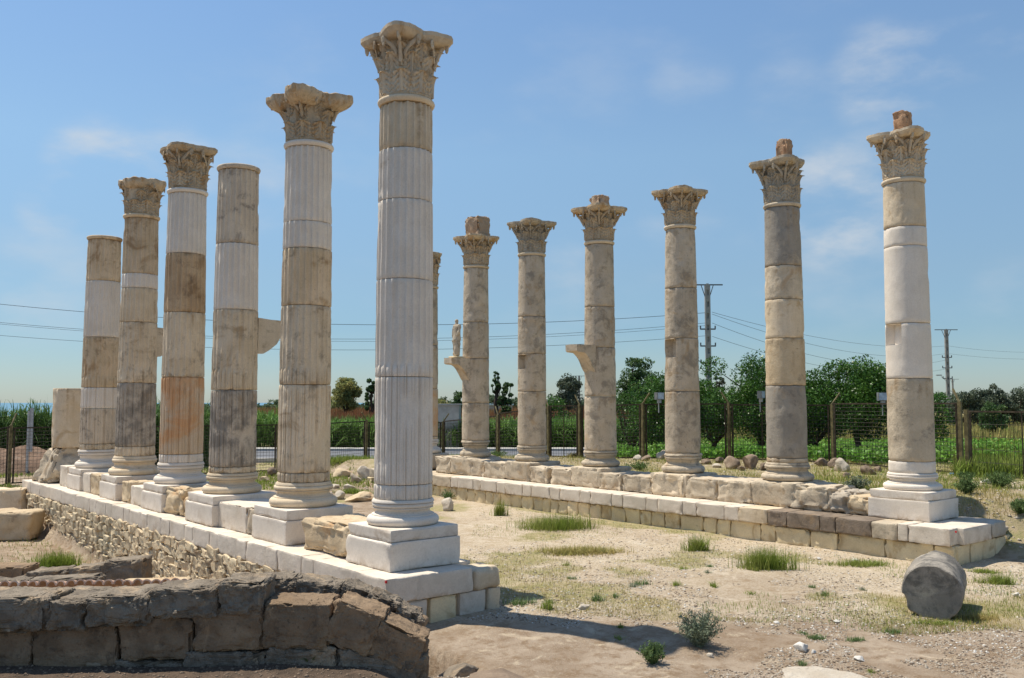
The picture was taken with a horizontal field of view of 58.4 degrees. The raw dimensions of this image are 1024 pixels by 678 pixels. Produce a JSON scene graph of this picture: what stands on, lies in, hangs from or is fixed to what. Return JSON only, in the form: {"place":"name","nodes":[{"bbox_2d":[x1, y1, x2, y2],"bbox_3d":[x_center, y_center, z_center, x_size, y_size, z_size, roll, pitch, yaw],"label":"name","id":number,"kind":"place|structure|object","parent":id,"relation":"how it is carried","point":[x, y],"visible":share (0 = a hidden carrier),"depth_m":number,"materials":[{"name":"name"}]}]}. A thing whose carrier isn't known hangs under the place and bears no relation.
{"place":"outdoors","nodes":[
{"label":"outdoors","id":0,"kind":"place"},
{"bbox_2d":[0,403,364,415],"bbox_3d":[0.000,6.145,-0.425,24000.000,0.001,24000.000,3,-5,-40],"label":"sea","id":1,"kind":"structure","parent":0,"point":[7,406],"depth_m":1797.17,"materials":[{"name":"blue liquid"}]},
{"bbox_2d":[203,451,584,457],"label":"road","id":2,"kind":"structure","parent":0,"point":[270,454],"depth_m":47.71,"materials":[{"name":"grey asphalt"}]},
{"bbox_2d":[0,413,1023,677],"bbox_3d":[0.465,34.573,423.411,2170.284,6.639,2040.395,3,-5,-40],"label":"ground","id":3,"kind":"structure","parent":0,"point":[592,647],"depth_m":12.81,"materials":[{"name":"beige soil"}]},
{"bbox_2d":[0,413,16,485],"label":"fence panel","id":4,"kind":"object","parent":3,"relation":"on","point":[8,459],"visible":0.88,"depth_m":31.22,"materials":[{"name":"metal"}]},
{"bbox_2d":[0,508,44,540],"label":"stone block","id":5,"kind":"structure","parent":3,"relation":"on","point":[16,524],"depth_m":23.76,"materials":[{"name":"stone"}]},
{"bbox_2d":[0,487,26,508],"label":"stone block","id":6,"kind":"structure","parent":5,"relation":"on","point":[13,497],"depth_m":26.26,"materials":[{"name":"beige stone"}]},
{"bbox_2d":[0,445,46,474],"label":"earth mound","id":7,"kind":"object","parent":3,"relation":"on","point":[32,461],"visible":0.16,"depth_m":36.21,"materials":[{"name":"brown soil"}]},
{"bbox_2d":[25,408,33,472],"bbox_3d":[-18.879,4.010,35.809,0.218,2.600,0.097,0,-4,0],"label":"signpost","id":8,"kind":"object","parent":3,"relation":"on","point":[30,421],"visible":0.82,"depth_m":35.82,"materials":[{"name":"metal"}]},
{"bbox_2d":[11,427,51,483],"bbox_3d":[-15.985,4.207,32.334,3.025,2.300,0.097,3,-5,-40],"label":"fence panel","id":9,"kind":"object","parent":3,"relation":"on","point":[14,453],"visible":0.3,"depth_m":31.58,"materials":[{"name":"metal"}]},
{"bbox_2d":[0,572,106,587],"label":"ruined wall","id":10,"kind":"structure","parent":3,"relation":"on","point":[92,576],"depth_m":13.46,"materials":[{"name":"stone"}]},
{"bbox_2d":[27,547,92,566],"bbox_3d":[-10.007,4.858,20.124,1.887,0.552,1.608,2,-4,-25],"label":"grass tuft","id":11,"kind":"object","parent":3,"relation":"on","point":[60,559],"visible":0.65,"depth_m":19.99,"materials":[{"name":"green plant"}]},
{"bbox_2d":[0,554,152,580],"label":"ruined wall","id":12,"kind":"structure","parent":3,"relation":"on","point":[128,567],"depth_m":14.83,"materials":[{"name":"stone"}]},
{"bbox_2d":[51,583,155,590],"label":"ruined wall","id":13,"kind":"structure","parent":3,"relation":"on","point":[92,588],"depth_m":11.05,"materials":[{"name":"stone"}]},
{"bbox_2d":[0,578,187,586],"bbox_3d":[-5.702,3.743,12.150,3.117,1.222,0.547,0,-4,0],"label":"tile row","id":14,"kind":"object","parent":13,"relation":"on","point":[88,582],"visible":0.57,"depth_m":11.96,"materials":[{"name":"ceramic"}]},
{"bbox_2d":[0,397,209,465],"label":"reed bed","id":15,"kind":"object","parent":3,"relation":"on","point":[40,419],"visible":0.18,"depth_m":39.66,"materials":[{"name":"green plant"}]},
{"bbox_2d":[15,406,277,446],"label":"reed bed","id":16,"kind":"object","parent":3,"relation":"on","point":[261,420],"visible":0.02,"depth_m":53.17,"materials":[{"name":"green plant"}]},
{"bbox_2d":[3,663,382,677],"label":"loose stones","id":17,"kind":"object","parent":3,"relation":"on","point":[220,668],"visible":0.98,"depth_m":9.10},
{"bbox_2d":[0,572,430,677],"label":"ruined wall","id":18,"kind":"structure","parent":3,"relation":"on","point":[241,618],"depth_m":9.31,"materials":[{"name":"stone"}]},
{"bbox_2d":[155,424,277,473],"bbox_3d":[-12.103,4.421,35.153,6.548,2.250,0.105,3,-5,-34],"label":"fence panel","id":19,"kind":"object","parent":3,"relation":"on","point":[275,455],"visible":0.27,"depth_m":36.70,"materials":[{"name":"metal"}]},
{"bbox_2d":[0,454,453,489],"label":"verge grass","id":20,"kind":"structure","parent":3,"relation":"on","point":[263,482],"depth_m":32.44,"materials":[{"name":"green plant"}]},
{"bbox_2d":[22,479,499,622],"bbox_3d":[-7.401,4.569,20.046,2.025,1.803,20.244,3,-5,-40],"label":"podium","id":21,"kind":"object","parent":3,"relation":"on","point":[176,545],"visible":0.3,"depth_m":16.07,"materials":[{"name":"white stone"}]},
{"bbox_2d":[32,388,80,482],"bbox_3d":[-13.045,2.856,26.781,1.502,2.809,1.828,3,-5,-40],"label":"column stump","id":22,"kind":"object","parent":21,"relation":"on","point":[65,431],"visible":0.61,"depth_m":26.19,"materials":[{"name":"beige stone"}]},
{"bbox_2d":[67,235,122,490],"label":"column","id":23,"kind":"structure","parent":21,"relation":"on","point":[96,449],"depth_m":24.25,"materials":[{"name":"stone"}]},
{"bbox_2d":[99,176,166,500],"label":"column","id":24,"kind":"structure","parent":21,"relation":"on","point":[140,352],"depth_m":22.02,"materials":[{"name":"beige stone"}]},
{"bbox_2d":[131,485,143,505],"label":"stone block","id":25,"kind":"structure","parent":21,"relation":"on","point":[136,491],"depth_m":20.35,"materials":[{"name":"beige stone"}]},
{"bbox_2d":[122,479,153,503],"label":"stone block","id":26,"kind":"structure","parent":21,"relation":"on","point":[126,491],"depth_m":20.86,"materials":[{"name":"stone"}]},
{"bbox_2d":[141,141,217,512],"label":"column","id":27,"kind":"structure","parent":21,"relation":"on","point":[181,433],"depth_m":19.70,"materials":[{"name":"stone"}]},
{"bbox_2d":[163,485,203,515],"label":"stone block","id":28,"kind":"structure","parent":21,"relation":"on","point":[176,497],"depth_m":18.60,"materials":[{"name":"stone"}]},
{"bbox_2d":[185,163,280,526],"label":"column","id":29,"kind":"structure","parent":21,"relation":"on","point":[244,335],"depth_m":17.58,"materials":[{"name":"beige stone"}]},
{"bbox_2d":[217,498,268,533],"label":"stone block","id":30,"kind":"structure","parent":21,"relation":"on","point":[234,515],"depth_m":16.41,"materials":[{"name":"beige stone"}]},
{"bbox_2d":[252,82,352,545],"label":"column","id":31,"kind":"structure","parent":21,"relation":"on","point":[303,485],"depth_m":15.34,"materials":[{"name":"beige stone"}]},
{"bbox_2d":[301,513,366,556],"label":"stone block","id":32,"kind":"structure","parent":21,"relation":"on","point":[328,534],"depth_m":13.90,"materials":[{"name":"stone"}]},
{"bbox_2d":[346,20,459,571],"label":"column","id":33,"kind":"structure","parent":21,"relation":"on","point":[402,528],"depth_m":13.01,"materials":[{"name":"stone"}]},
{"bbox_2d":[258,413,374,446],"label":"maize row","id":34,"kind":"object","parent":3,"relation":"on","point":[347,432],"visible":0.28,"depth_m":52.84,"materials":[{"name":"green plant"}]},
{"bbox_2d":[263,570,428,626],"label":"ruined wall","id":35,"kind":"structure","parent":3,"relation":"on","point":[289,581],"depth_m":10.27,"materials":[{"name":"stone"}]},
{"bbox_2d":[331,377,362,411],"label":"tree","id":36,"kind":"object","parent":3,"relation":"on","point":[346,391],"visible":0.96,"depth_m":108.88,"materials":[{"name":"green plant"}]},
{"bbox_2d":[331,412,367,456],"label":"fence panel","id":37,"kind":"object","parent":3,"relation":"on","point":[365,448],"visible":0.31,"depth_m":40.53,"materials":[{"name":"metal"}]},
{"bbox_2d":[344,491,373,501],"bbox_3d":[-4.496,4.710,27.173,0.929,0.387,0.611,3,-5,-38],"label":"boulder","id":38,"kind":"object","parent":3,"relation":"on","point":[364,496],"visible":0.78,"depth_m":27.01,"materials":[{"name":"stone"}]},
{"bbox_2d":[364,378,374,414],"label":"tree","id":39,"kind":"object","parent":3,"relation":"on","point":[370,389],"visible":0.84,"depth_m":94.68,"materials":[{"name":"green plant"}]},
{"bbox_2d":[368,413,448,455],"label":"fence panel","id":40,"kind":"object","parent":3,"relation":"on","point":[441,444],"visible":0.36,"depth_m":41.22,"materials":[{"name":"metal"}]},
{"bbox_2d":[256,448,575,450],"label":"kerb","id":41,"kind":"structure","parent":3,"relation":"on","point":[449,449],"depth_m":50.20,"materials":[{"name":"concrete"}]},
{"bbox_2d":[257,405,628,420],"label":"rust red field","id":42,"kind":"structure","parent":3,"relation":"on","point":[336,413],"depth_m":86.77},
{"bbox_2d":[438,404,461,446],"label":"concrete hut","id":43,"kind":"object","parent":3,"relation":"on","point":[452,410],"visible":0.18,"depth_m":53.01,"materials":[{"name":"paint"}]},
{"bbox_2d":[438,663,478,676],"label":"rock slab","id":44,"kind":"object","parent":3,"relation":"on","point":[462,670],"visible":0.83,"depth_m":10.16,"materials":[{"name":"stone"}]},
{"bbox_2d":[443,406,498,454],"bbox_3d":[-1.790,4.170,39.523,0.131,2.560,4.303,3,-5,-35],"label":"fence panel","id":45,"kind":"object","parent":3,"relation":"on","point":[496,431],"visible":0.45,"depth_m":38.03,"materials":[{"name":"metal"}]},
{"bbox_2d":[469,668,523,677],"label":"rock slab","id":46,"kind":"object","parent":3,"relation":"on","point":[499,673],"visible":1,"depth_m":9.39,"materials":[{"name":"beige stone"}]},
{"bbox_2d":[495,382,513,416],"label":"tree","id":47,"kind":"object","parent":3,"relation":"on","point":[503,401],"visible":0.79,"depth_m":74.74,"materials":[{"name":"green plant"}]},
{"bbox_2d":[499,400,549,455],"bbox_3d":[0.470,3.650,36.555,0.128,2.657,3.175,3,-5,-38],"label":"fence panel","id":48,"kind":"object","parent":3,"relation":"on","point":[547,430],"visible":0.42,"depth_m":36.88,"materials":[{"name":"metal"}]},
{"bbox_2d":[438,413,664,446],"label":"maize field","id":49,"kind":"structure","parent":3,"relation":"on","point":[571,429],"depth_m":52.93,"materials":[{"name":"green plant"}]},
{"bbox_2d":[500,511,604,531],"bbox_3d":[1.019,4.238,21.511,2.538,0.481,1.472,-1,-4,16],"label":"grass tuft","id":50,"kind":"object","parent":3,"relation":"on","point":[559,524],"visible":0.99,"depth_m":21.29,"materials":[{"name":"green plant"}]},
{"bbox_2d":[549,395,581,457],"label":"fence panel","id":51,"kind":"object","parent":3,"relation":"on","point":[578,437],"visible":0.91,"depth_m":34.65,"materials":[{"name":"metal"}]},
{"bbox_2d":[554,372,583,411],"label":"tree","id":52,"kind":"object","parent":3,"relation":"on","point":[569,386],"visible":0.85,"depth_m":109.28,"materials":[{"name":"green plant"}]},
{"bbox_2d":[520,542,645,557],"bbox_3d":[1.366,4.153,18.114,2.413,0.223,1.609,1,-4,-7],"label":"grass tuft","id":53,"kind":"object","parent":3,"relation":"on","point":[584,550],"visible":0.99,"depth_m":18.00,"materials":[{"name":"green plant"}]},
{"bbox_2d":[581,393,649,457],"bbox_3d":[3.759,3.321,33.489,2.845,2.714,0.132,-3,-5,34],"label":"fence panel","id":54,"kind":"object","parent":3,"relation":"on","point":[641,436],"visible":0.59,"depth_m":33.03,"materials":[{"name":"metal"}]},
{"bbox_2d":[612,379,655,446],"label":"citrus tree","id":55,"kind":"object","parent":3,"relation":"on","point":[630,417],"visible":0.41,"depth_m":42.72,"materials":[{"name":"green plant"}]},
{"bbox_2d":[616,357,660,411],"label":"tree","id":56,"kind":"object","parent":3,"relation":"on","point":[640,372],"visible":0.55,"depth_m":69.41,"materials":[{"name":"green plant"}]},
{"bbox_2d":[636,640,665,663],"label":"weed bush","id":57,"kind":"object","parent":3,"relation":"on","point":[652,654],"visible":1,"depth_m":10.38,"materials":[{"name":"green plant"}]},
{"bbox_2d":[628,370,715,441],"bbox_3d":[6.594,3.107,37.094,3.238,3.790,3.821,-2,-5,32],"label":"citrus tree","id":58,"kind":"object","parent":3,"relation":"on","point":[657,424],"visible":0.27,"depth_m":36.44,"materials":[{"name":"green plant"}]},
{"bbox_2d":[644,392,731,458],"bbox_3d":[6.200,3.220,32.353,3.024,2.704,0.142,-1,-4,20],"label":"fence panel","id":59,"kind":"object","parent":3,"relation":"on","point":[727,436],"visible":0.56,"depth_m":32.01,"materials":[{"name":"metal"}]},
{"bbox_2d":[367,455,1009,564],"bbox_3d":[2.501,4.220,25.038,2.835,1.618,20.320,3,-5,-40],"label":"podium","id":60,"kind":"object","parent":3,"relation":"on","point":[722,505],"visible":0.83,"depth_m":20.95,"materials":[{"name":"stone"}]},
{"bbox_2d":[431,252,448,468],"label":"column","id":61,"kind":"structure","parent":60,"relation":"on","point":[436,450],"depth_m":31.38,"materials":[{"name":"stone"}]},
{"bbox_2d":[444,233,500,474],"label":"column","id":62,"kind":"structure","parent":60,"relation":"on","point":[472,368],"depth_m":29.09,"materials":[{"name":"stone"}]},
{"bbox_2d":[449,319,464,357],"bbox_3d":[-1.758,-0.013,28.976,0.410,1.238,0.417,3,-5,-40],"label":"statue","id":63,"kind":"object","parent":62,"relation":"on","point":[456,335],"visible":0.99,"depth_m":28.85,"materials":[{"name":"stone"}]},
{"bbox_2d":[465,215,489,235],"bbox_3d":[-1.110,-3.612,29.711,0.615,0.751,0.681,-4,-4,38],"label":"masonry fragment","id":64,"kind":"object","parent":62,"relation":"on","point":[477,224],"visible":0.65,"depth_m":29.50,"materials":[{"name":"beige stone"}]},
{"bbox_2d":[505,217,559,480],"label":"column","id":65,"kind":"structure","parent":60,"relation":"on","point":[531,234],"depth_m":27.02,"materials":[{"name":"stone"}]},
{"bbox_2d":[566,202,631,487],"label":"column","id":66,"kind":"structure","parent":60,"relation":"on","point":[594,353],"depth_m":24.83,"materials":[{"name":"stone"}]},
{"bbox_2d":[650,185,716,494],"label":"column","id":67,"kind":"structure","parent":60,"relation":"on","point":[679,206],"depth_m":22.67,"materials":[{"name":"stone"}]},
{"bbox_2d":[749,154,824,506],"bbox_3d":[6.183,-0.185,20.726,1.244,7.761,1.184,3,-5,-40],"label":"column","id":68,"kind":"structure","parent":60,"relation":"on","point":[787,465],"depth_m":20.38,"materials":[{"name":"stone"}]},
{"bbox_2d":[776,138,792,155],"bbox_3d":[6.243,-4.284,20.996,0.336,0.608,0.380,-6,-5,41],"label":"masonry fragment","id":69,"kind":"object","parent":68,"relation":"on","point":[784,146],"visible":0.56,"depth_m":20.89,"materials":[{"name":"brown stone"}]},
{"bbox_2d":[790,481,855,511],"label":"stone block","id":70,"kind":"structure","parent":60,"relation":"on","point":[812,496],"depth_m":19.38,"materials":[{"name":"stone"}]},
{"bbox_2d":[828,488,869,513],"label":"stone block","id":71,"kind":"structure","parent":60,"relation":"on","point":[837,501],"depth_m":18.89,"materials":[{"name":"beige stone"}]},
{"bbox_2d":[847,494,870,515],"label":"stone block","id":72,"kind":"structure","parent":60,"relation":"on","point":[857,504],"depth_m":18.54,"materials":[{"name":"stone"}]},
{"bbox_2d":[866,125,958,521],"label":"column","id":73,"kind":"structure","parent":60,"relation":"on","point":[912,489],"depth_m":18.19,"materials":[{"name":"stone"}]},
{"bbox_2d":[892,110,911,129],"bbox_3d":[8.015,-4.407,18.799,0.351,0.568,0.407,-1,-3,38],"label":"masonry fragment","id":74,"kind":"object","parent":73,"relation":"on","point":[902,118],"visible":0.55,"depth_m":18.67,"materials":[{"name":"brown stone"}]},
{"bbox_2d":[662,534,720,551],"bbox_3d":[3.653,4.096,18.523,1.005,0.395,0.924,3,-5,-40],"label":"grass tuft","id":75,"kind":"object","parent":3,"relation":"on","point":[697,544],"visible":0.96,"depth_m":18.42,"materials":[{"name":"green plant"}]},
{"bbox_2d":[672,608,726,647],"bbox_3d":[2.276,3.514,11.125,0.594,0.498,0.621,-2,-5,29],"label":"weed bush","id":76,"kind":"object","parent":3,"relation":"on","point":[700,634],"visible":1,"depth_m":11.07,"materials":[{"name":"green plant"}]},
{"bbox_2d":[697,283,722,385],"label":"utility pole","id":77,"kind":"object","parent":3,"relation":"on","point":[707,328],"visible":0.62,"depth_m":62.13,"materials":[{"name":"grey metal"}]},
{"bbox_2d":[700,378,748,446],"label":"citrus tree","id":78,"kind":"object","parent":3,"relation":"on","point":[711,387],"visible":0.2,"depth_m":41.55,"materials":[{"name":"green plant"}]},
{"bbox_2d":[428,507,1023,677],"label":"loose stones","id":79,"kind":"object","parent":3,"relation":"on","point":[887,671],"visible":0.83,"depth_m":12.41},
{"bbox_2d":[465,510,1022,655],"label":"loose stones","id":80,"kind":"object","parent":3,"relation":"on","point":[798,616],"visible":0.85,"depth_m":13.08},
{"bbox_2d":[497,453,1023,544],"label":"terrace grass","id":81,"kind":"structure","parent":3,"relation":"on","point":[947,481],"depth_m":23.40,"materials":[{"name":"green plant"}]},
{"bbox_2d":[699,349,824,445],"bbox_3d":[10.317,2.785,37.955,5.082,4.744,4.426,-1,-4,14],"label":"citrus tree","id":82,"kind":"object","parent":3,"relation":"on","point":[746,393],"visible":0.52,"depth_m":37.34,"materials":[{"name":"green plant"}]},
{"bbox_2d":[503,456,1023,547],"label":"loose stones","id":83,"kind":"object","parent":3,"relation":"on","point":[1015,517],"visible":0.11,"depth_m":20.00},
{"bbox_2d":[723,544,809,572],"bbox_3d":[4.529,3.856,16.216,1.420,0.499,1.054,2,-4,-24],"label":"grass tuft","id":84,"kind":"object","parent":3,"relation":"on","point":[762,561],"visible":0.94,"depth_m":16.14,"materials":[{"name":"green plant"}]},
{"bbox_2d":[731,393,840,461],"bbox_3d":[9.248,3.158,31.016,3.636,2.677,0.140,-2,-4,25],"label":"fence panel","id":85,"kind":"object","parent":3,"relation":"on","point":[830,422],"visible":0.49,"depth_m":30.68,"materials":[{"name":"metal"}]},
{"bbox_2d":[616,425,1023,463],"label":"crop field","id":86,"kind":"structure","parent":3,"relation":"on","point":[717,452],"depth_m":33.34,"materials":[{"name":"green plant"}]},
{"bbox_2d":[782,666,866,677],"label":"rock slab","id":87,"kind":"object","parent":3,"relation":"on","point":[805,672],"visible":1,"depth_m":9.73,"materials":[{"name":"beige stone"}]},
{"bbox_2d":[805,378,848,445],"bbox_3d":[13.055,3.549,39.869,2.570,3.867,3.356,3,-5,-40],"label":"citrus tree","id":88,"kind":"object","parent":3,"relation":"on","point":[823,435],"visible":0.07,"depth_m":39.53,"materials":[{"name":"green plant"}]},
{"bbox_2d":[805,354,887,445],"bbox_3d":[13.434,2.654,35.627,4.393,4.070,4.366,3,-5,-40],"label":"citrus tree","id":89,"kind":"object","parent":3,"relation":"on","point":[868,383],"visible":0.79,"depth_m":34.81,"materials":[{"name":"green plant"}]},
{"bbox_2d":[811,556,896,567],"bbox_3d":[6.424,4.088,16.791,1.834,0.173,0.839,0,-4,4],"label":"grass tuft","id":90,"kind":"object","parent":3,"relation":"on","point":[863,563],"visible":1,"depth_m":16.73,"materials":[{"name":"green plant"}]},
{"bbox_2d":[701,415,1023,443],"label":"field","id":91,"kind":"structure","parent":3,"relation":"on","point":[1014,433],"depth_m":62.43,"materials":[{"name":"green plant"}]},
{"bbox_2d":[833,388,963,472],"bbox_3d":[11.606,2.899,27.863,0.142,2.726,5.230,1,-4,-20],"label":"fence panel","id":92,"kind":"object","parent":3,"relation":"on","point":[958,420],"visible":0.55,"depth_m":28.21,"materials":[{"name":"metal"}]},
{"bbox_2d":[886,392,954,444],"bbox_3d":[16.440,3.472,36.612,2.754,2.864,2.583,3,-5,-40],"label":"citrus tree","id":93,"kind":"object","parent":3,"relation":"on","point":[938,412],"visible":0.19,"depth_m":36.15,"materials":[{"name":"green plant"}]},
{"bbox_2d":[901,550,966,619],"bbox_3d":[6.035,3.511,13.076,0.810,0.794,1.200,-2,-3,28],"label":"fallen column drum","id":94,"kind":"object","parent":3,"relation":"on","point":[934,584],"visible":0.97,"depth_m":12.59,"materials":[{"name":"stone"}]},
{"bbox_2d":[934,329,957,402],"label":"utility pole","id":95,"kind":"object","parent":3,"relation":"on","point":[946,357],"visible":0.84,"depth_m":100.00,"materials":[{"name":"grey metal"}]},
{"bbox_2d":[944,391,979,426],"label":"olive tree","id":96,"kind":"object","parent":3,"relation":"on","point":[966,399],"visible":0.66,"depth_m":84.01,"materials":[{"name":"green plant"}]},
{"bbox_2d":[950,474,979,493],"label":"weed bush","id":97,"kind":"object","parent":3,"relation":"on","point":[965,485],"visible":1,"depth_m":19.63,"materials":[{"name":"green plant"}]},
{"bbox_2d":[950,611,1001,621],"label":"grass tuft","id":98,"kind":"object","parent":3,"relation":"on","point":[981,617],"visible":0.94,"depth_m":12.52,"materials":[{"name":"green plant"}]},
{"bbox_2d":[962,387,993,427],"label":"olive tree","id":99,"kind":"object","parent":3,"relation":"on","point":[982,399],"visible":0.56,"depth_m":84.24,"materials":[{"name":"green plant"}]},
{"bbox_2d":[942,442,1022,476],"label":"tall weeds","id":100,"kind":"object","parent":3,"relation":"on","point":[1006,466],"visible":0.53,"depth_m":24.97,"materials":[{"name":"green plant"}]},
{"bbox_2d":[964,410,1023,478],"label":"fence panel","id":101,"kind":"object","parent":3,"relation":"on","point":[968,436],"visible":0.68,"depth_m":24.64,"materials":[{"name":"metal"}]},
{"bbox_2d":[978,401,1010,434],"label":"shrub","id":102,"kind":"object","parent":3,"relation":"on","point":[999,418],"visible":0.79,"depth_m":65.37,"materials":[{"name":"green plant"}]},
{"bbox_2d":[979,383,1014,414],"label":"olive tree","id":103,"kind":"object","parent":3,"relation":"on","point":[1000,395],"visible":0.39,"depth_m":84.39,"materials":[{"name":"green plant"}]},
{"bbox_2d":[971,570,1023,585],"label":"grass tuft","id":104,"kind":"object","parent":3,"relation":"on","point":[1004,580],"visible":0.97,"depth_m":15.02,"materials":[{"name":"green plant"}]},
{"bbox_2d":[978,467,1019,487],"bbox_3d":[11.171,3.193,20.991,0.956,0.500,0.851,3,-5,-40],"label":"weed bush","id":105,"kind":"object","parent":3,"relation":"on","point":[1002,479],"visible":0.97,"depth_m":20.93,"materials":[{"name":"green plant"}]},
{"bbox_2d":[1000,392,1023,426],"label":"olive tree","id":106,"kind":"object","parent":3,"relation":"on","point":[1016,406],"visible":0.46,"depth_m":83.93,"materials":[{"name":"green plant"}]},
{"bbox_2d":[0,0,1023,402],"label":"sky","id":107,"kind":"structure","parent":0,"point":[543,108],"materials":[{"name":"blue"}]},
{"bbox_2d":[472,509,1023,635],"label":"short grass","id":108,"kind":"structure","parent":0,"point":[869,624],"depth_m":13.05,"materials":[{"name":"green plant"}]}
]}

